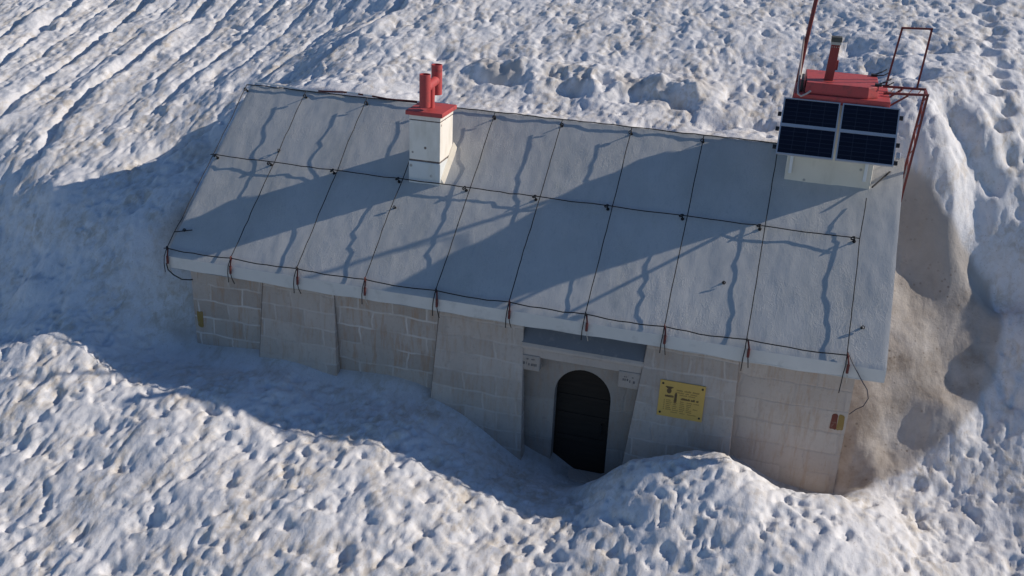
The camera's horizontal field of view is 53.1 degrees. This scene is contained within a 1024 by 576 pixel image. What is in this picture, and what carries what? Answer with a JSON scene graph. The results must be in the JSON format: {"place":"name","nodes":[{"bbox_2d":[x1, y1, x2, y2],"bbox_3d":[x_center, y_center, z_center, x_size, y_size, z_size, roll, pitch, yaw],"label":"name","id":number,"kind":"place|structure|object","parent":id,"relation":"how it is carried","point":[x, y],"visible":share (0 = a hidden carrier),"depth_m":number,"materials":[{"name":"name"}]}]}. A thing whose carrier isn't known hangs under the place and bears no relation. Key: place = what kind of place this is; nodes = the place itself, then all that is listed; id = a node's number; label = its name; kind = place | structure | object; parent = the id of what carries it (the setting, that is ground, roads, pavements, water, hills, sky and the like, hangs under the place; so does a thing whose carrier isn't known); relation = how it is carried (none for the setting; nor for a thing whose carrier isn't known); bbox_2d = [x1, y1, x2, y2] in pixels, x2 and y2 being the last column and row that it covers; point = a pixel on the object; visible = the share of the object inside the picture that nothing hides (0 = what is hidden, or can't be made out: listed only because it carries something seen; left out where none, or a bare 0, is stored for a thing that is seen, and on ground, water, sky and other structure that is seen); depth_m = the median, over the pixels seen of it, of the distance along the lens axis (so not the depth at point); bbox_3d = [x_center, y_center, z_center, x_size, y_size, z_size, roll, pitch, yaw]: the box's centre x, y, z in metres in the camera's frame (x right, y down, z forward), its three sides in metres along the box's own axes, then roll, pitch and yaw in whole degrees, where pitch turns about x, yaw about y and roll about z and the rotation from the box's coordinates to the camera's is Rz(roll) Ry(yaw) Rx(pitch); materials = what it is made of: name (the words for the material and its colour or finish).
{"place":"outdoors","nodes":[
{"label":"outdoors","id":0,"kind":"place"},
{"bbox_2d":[0,0,1023,575],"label":"snowfield","id":1,"kind":"structure","parent":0,"point":[142,432],"depth_m":14.05,"materials":[{"name":"white snow"}]},
{"bbox_2d":[166,36,904,493],"bbox_3d":[0.473,-0.584,15.412,9.631,6.995,5.270,9,24,14],"label":"stone hut","id":2,"kind":"object","parent":1,"relation":"on","point":[548,382],"visible":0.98,"depth_m":13.68,"materials":[{"name":"stone"}]},
{"bbox_2d":[166,263,192,279],"bbox_3d":[-4.702,-0.233,14.472,0.346,0.310,0.050,-9,26,-24],"label":"loose wire","id":3,"kind":"object","parent":2,"relation":"attached to","point":[175,275],"visible":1,"depth_m":14.49,"materials":[{"name":"metal"}]},
{"bbox_2d":[164,85,246,271],"bbox_3d":[-4.472,-1.677,15.066,0.029,2.164,2.518,9,24,14],"label":"roof rope","id":4,"kind":"object","parent":2,"relation":"attached to","point":[201,178],"visible":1,"depth_m":14.90,"materials":[{"name":"metal"}]},
{"bbox_2d":[229,256,234,283],"bbox_3d":[-3.861,-0.241,14.118,0.053,0.403,0.121,3,24,1],"label":"turnbuckle","id":5,"kind":"object","parent":2,"relation":"attached to","point":[230,269],"visible":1,"depth_m":14.06,"materials":[{"name":"red paint"}]},
{"bbox_2d":[227,91,305,281],"bbox_3d":[-3.520,-1.531,14.824,0.029,2.164,2.518,9,24,14],"label":"roof rope","id":6,"kind":"object","parent":2,"relation":"attached to","point":[264,183],"visible":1,"depth_m":14.67,"materials":[{"name":"metal"}]},
{"bbox_2d":[293,98,366,292],"bbox_3d":[-2.555,-1.382,14.579,0.028,2.164,2.518,9,24,14],"label":"roof rope","id":7,"kind":"object","parent":2,"relation":"attached to","point":[327,194],"visible":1,"depth_m":14.42,"materials":[{"name":"metal"}]},
{"bbox_2d":[254,82,448,103],"bbox_3d":[-2.455,-2.932,15.456,3.201,0.053,0.086,9,24,14],"label":"cable","id":8,"kind":"object","parent":2,"relation":"on","point":[338,92],"visible":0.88,"depth_m":15.51,"materials":[{"name":"black metal"}]},
{"bbox_2d":[361,159,409,303],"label":"roof rope","id":9,"kind":"object","parent":2,"relation":"attached to","point":[381,231],"visible":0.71,"depth_m":13.93,"materials":[{"name":"metal"}]},
{"bbox_2d":[432,112,495,315],"bbox_3d":[-0.638,-1.087,14.093,0.030,2.164,2.518,9,24,14],"label":"roof rope","id":10,"kind":"object","parent":2,"relation":"attached to","point":[461,213],"visible":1,"depth_m":13.93,"materials":[{"name":"metal"}]},
{"bbox_2d":[164,248,846,355],"bbox_3d":[-0.466,0.126,13.209,9.223,0.035,0.052,9,24,14],"label":"roof rope","id":11,"kind":"object","parent":2,"relation":"on","point":[514,303],"visible":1,"depth_m":13.06,"materials":[{"name":"metal"}]},
{"bbox_2d":[166,246,171,271],"bbox_3d":[-4.811,-0.403,14.355,0.061,0.371,0.125,-2,24,-11],"label":"turnbuckle","id":12,"kind":"object","parent":11,"relation":"hanging from","point":[167,259],"visible":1,"depth_m":14.30,"materials":[{"name":"red paint"}]},
{"bbox_2d":[296,266,300,293],"bbox_3d":[-2.893,-0.102,13.871,0.061,0.385,0.125,-2,24,-11],"label":"turnbuckle","id":13,"kind":"object","parent":11,"relation":"hanging from","point":[297,280],"visible":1,"depth_m":13.81,"materials":[{"name":"red paint"}]},
{"bbox_2d":[364,277,367,304],"bbox_3d":[-1.943,0.046,13.628,0.053,0.386,0.121,3,24,1],"label":"turnbuckle","id":14,"kind":"object","parent":11,"relation":"hanging from","point":[365,289],"visible":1,"depth_m":13.57,"materials":[{"name":"red paint"}]},
{"bbox_2d":[435,288,439,317],"bbox_3d":[-0.977,0.203,13.389,0.061,0.406,0.125,-2,24,-11],"label":"turnbuckle","id":15,"kind":"object","parent":11,"relation":"hanging from","point":[436,304],"visible":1,"depth_m":13.33,"materials":[{"name":"red paint"}]},
{"bbox_2d":[508,300,510,326],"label":"turnbuckle","id":16,"kind":"object","parent":11,"relation":"hanging from","point":[509,311],"visible":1,"depth_m":13.08,"materials":[{"name":"red paint"}]},
{"bbox_2d":[585,312,587,340],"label":"turnbuckle","id":17,"kind":"object","parent":11,"relation":"hanging from","point":[586,326],"visible":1,"depth_m":12.84,"materials":[{"name":"red paint"}]},
{"bbox_2d":[746,337,749,367],"bbox_3d":[2.858,0.788,12.413,0.061,0.396,0.125,-2,24,-11],"label":"turnbuckle","id":18,"kind":"object","parent":11,"relation":"hanging from","point":[748,352],"visible":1,"depth_m":12.35,"materials":[{"name":"red paint"}]},
{"bbox_2d":[247,84,776,143],"bbox_3d":[-0.245,-2.555,14.855,8.051,0.032,0.032,9,24,14],"label":"roof rope","id":19,"kind":"object","parent":2,"relation":"on","point":[525,115],"visible":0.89,"depth_m":14.68,"materials":[{"name":"metal"}]},
{"bbox_2d":[505,119,562,327],"bbox_3d":[0.317,-0.940,13.851,0.027,2.164,2.518,9,24,14],"label":"roof rope","id":20,"kind":"object","parent":2,"relation":"attached to","point":[531,224],"visible":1,"depth_m":13.67,"materials":[{"name":"metal"}]},
{"bbox_2d":[210,154,859,238],"bbox_3d":[-0.041,-1.299,14.018,9.222,0.033,0.031,9,24,14],"label":"roof rope","id":21,"kind":"object","parent":2,"relation":"on","point":[542,197],"visible":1,"depth_m":13.88,"materials":[{"name":"metal"}]},
{"bbox_2d":[553,370,610,473],"bbox_3d":[0.934,2.294,14.115,0.804,2.795,0.108,9,24,14],"label":"door","id":22,"kind":"structure","parent":2,"relation":"in","point":[583,399],"depth_m":13.91,"materials":[{"name":"metal"}]},
{"bbox_2d":[581,128,631,339],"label":"roof rope","id":23,"kind":"object","parent":2,"relation":"attached to","point":[605,234],"visible":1,"depth_m":13.45,"materials":[{"name":"metal"}]},
{"bbox_2d":[663,324,665,354],"bbox_3d":[1.891,0.644,12.658,0.053,0.404,0.121,3,24,1],"label":"turnbuckle","id":24,"kind":"object","parent":2,"relation":"attached to","point":[664,340],"visible":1,"depth_m":12.60,"materials":[{"name":"red paint"}]},
{"bbox_2d":[657,379,705,421],"bbox_3d":[2.147,1.432,13.001,0.575,0.491,0.061,9,24,14],"label":"yellow sign","id":25,"kind":"object","parent":2,"relation":"attached to","point":[680,400],"visible":1,"depth_m":12.99,"materials":[{"name":"metal"}]},
{"bbox_2d":[659,135,703,352],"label":"roof rope","id":26,"kind":"object","parent":2,"relation":"attached to","point":[681,243],"visible":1,"depth_m":13.18,"materials":[{"name":"metal"}]},
{"bbox_2d":[740,154,776,370],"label":"roof rope","id":27,"kind":"object","parent":2,"relation":"attached to","point":[759,263],"visible":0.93,"depth_m":12.89,"materials":[{"name":"metal"}]},
{"bbox_2d":[792,0,817,97],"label":"antenna mast","id":28,"kind":"object","parent":2,"relation":"on","point":[811,19],"visible":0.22,"depth_m":13.47,"materials":[{"name":"red metal"}]},
{"bbox_2d":[797,36,810,96],"bbox_3d":[3.746,-2.874,13.257,0.172,0.635,0.809,3,24,1],"label":"pale cable","id":29,"kind":"object","parent":28,"relation":"attached to","point":[808,92],"visible":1,"depth_m":13.47,"materials":[{"name":"plastic"}]},
{"bbox_2d":[772,97,840,172],"bbox_3d":[3.720,-1.861,13.050,0.745,0.999,0.576,9,24,14],"label":"solar panel","id":30,"kind":"object","parent":2,"relation":"attached to","point":[807,129],"visible":1,"depth_m":12.94,"materials":[{"name":"glass"}]},
{"bbox_2d":[838,198,866,392],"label":"roof rope","id":31,"kind":"object","parent":2,"relation":"attached to","point":[853,296],"visible":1,"depth_m":12.48,"materials":[{"name":"metal"}]},
{"bbox_2d":[845,353,849,382],"bbox_3d":[3.972,0.956,12.126,0.053,0.386,0.121,3,24,1],"label":"turnbuckle","id":32,"kind":"object","parent":31,"relation":"hanging from","point":[847,369],"visible":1,"depth_m":12.07,"materials":[{"name":"red paint"}]},
{"bbox_2d":[848,352,868,414],"bbox_3d":[4.128,1.196,12.259,0.304,0.908,0.252,-9,26,-24],"label":"loose wire","id":33,"kind":"object","parent":2,"relation":"hanging from","point":[862,382],"visible":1,"depth_m":12.13,"materials":[{"name":"black metal"}]},
{"bbox_2d":[835,103,903,181],"bbox_3d":[4.473,-1.746,12.859,0.765,0.999,0.576,9,24,14],"label":"solar panel","id":34,"kind":"object","parent":2,"relation":"attached to","point":[867,136],"visible":1,"depth_m":12.76,"materials":[{"name":"glass"}]},
{"bbox_2d":[872,27,932,201],"bbox_3d":[5.003,-2.173,13.149,0.547,2.215,0.771,9,24,14],"label":"lattice frame","id":35,"kind":"object","parent":2,"relation":"on","point":[908,163],"visible":0.93,"depth_m":13.25,"materials":[{"name":"red paint"}]}
]}

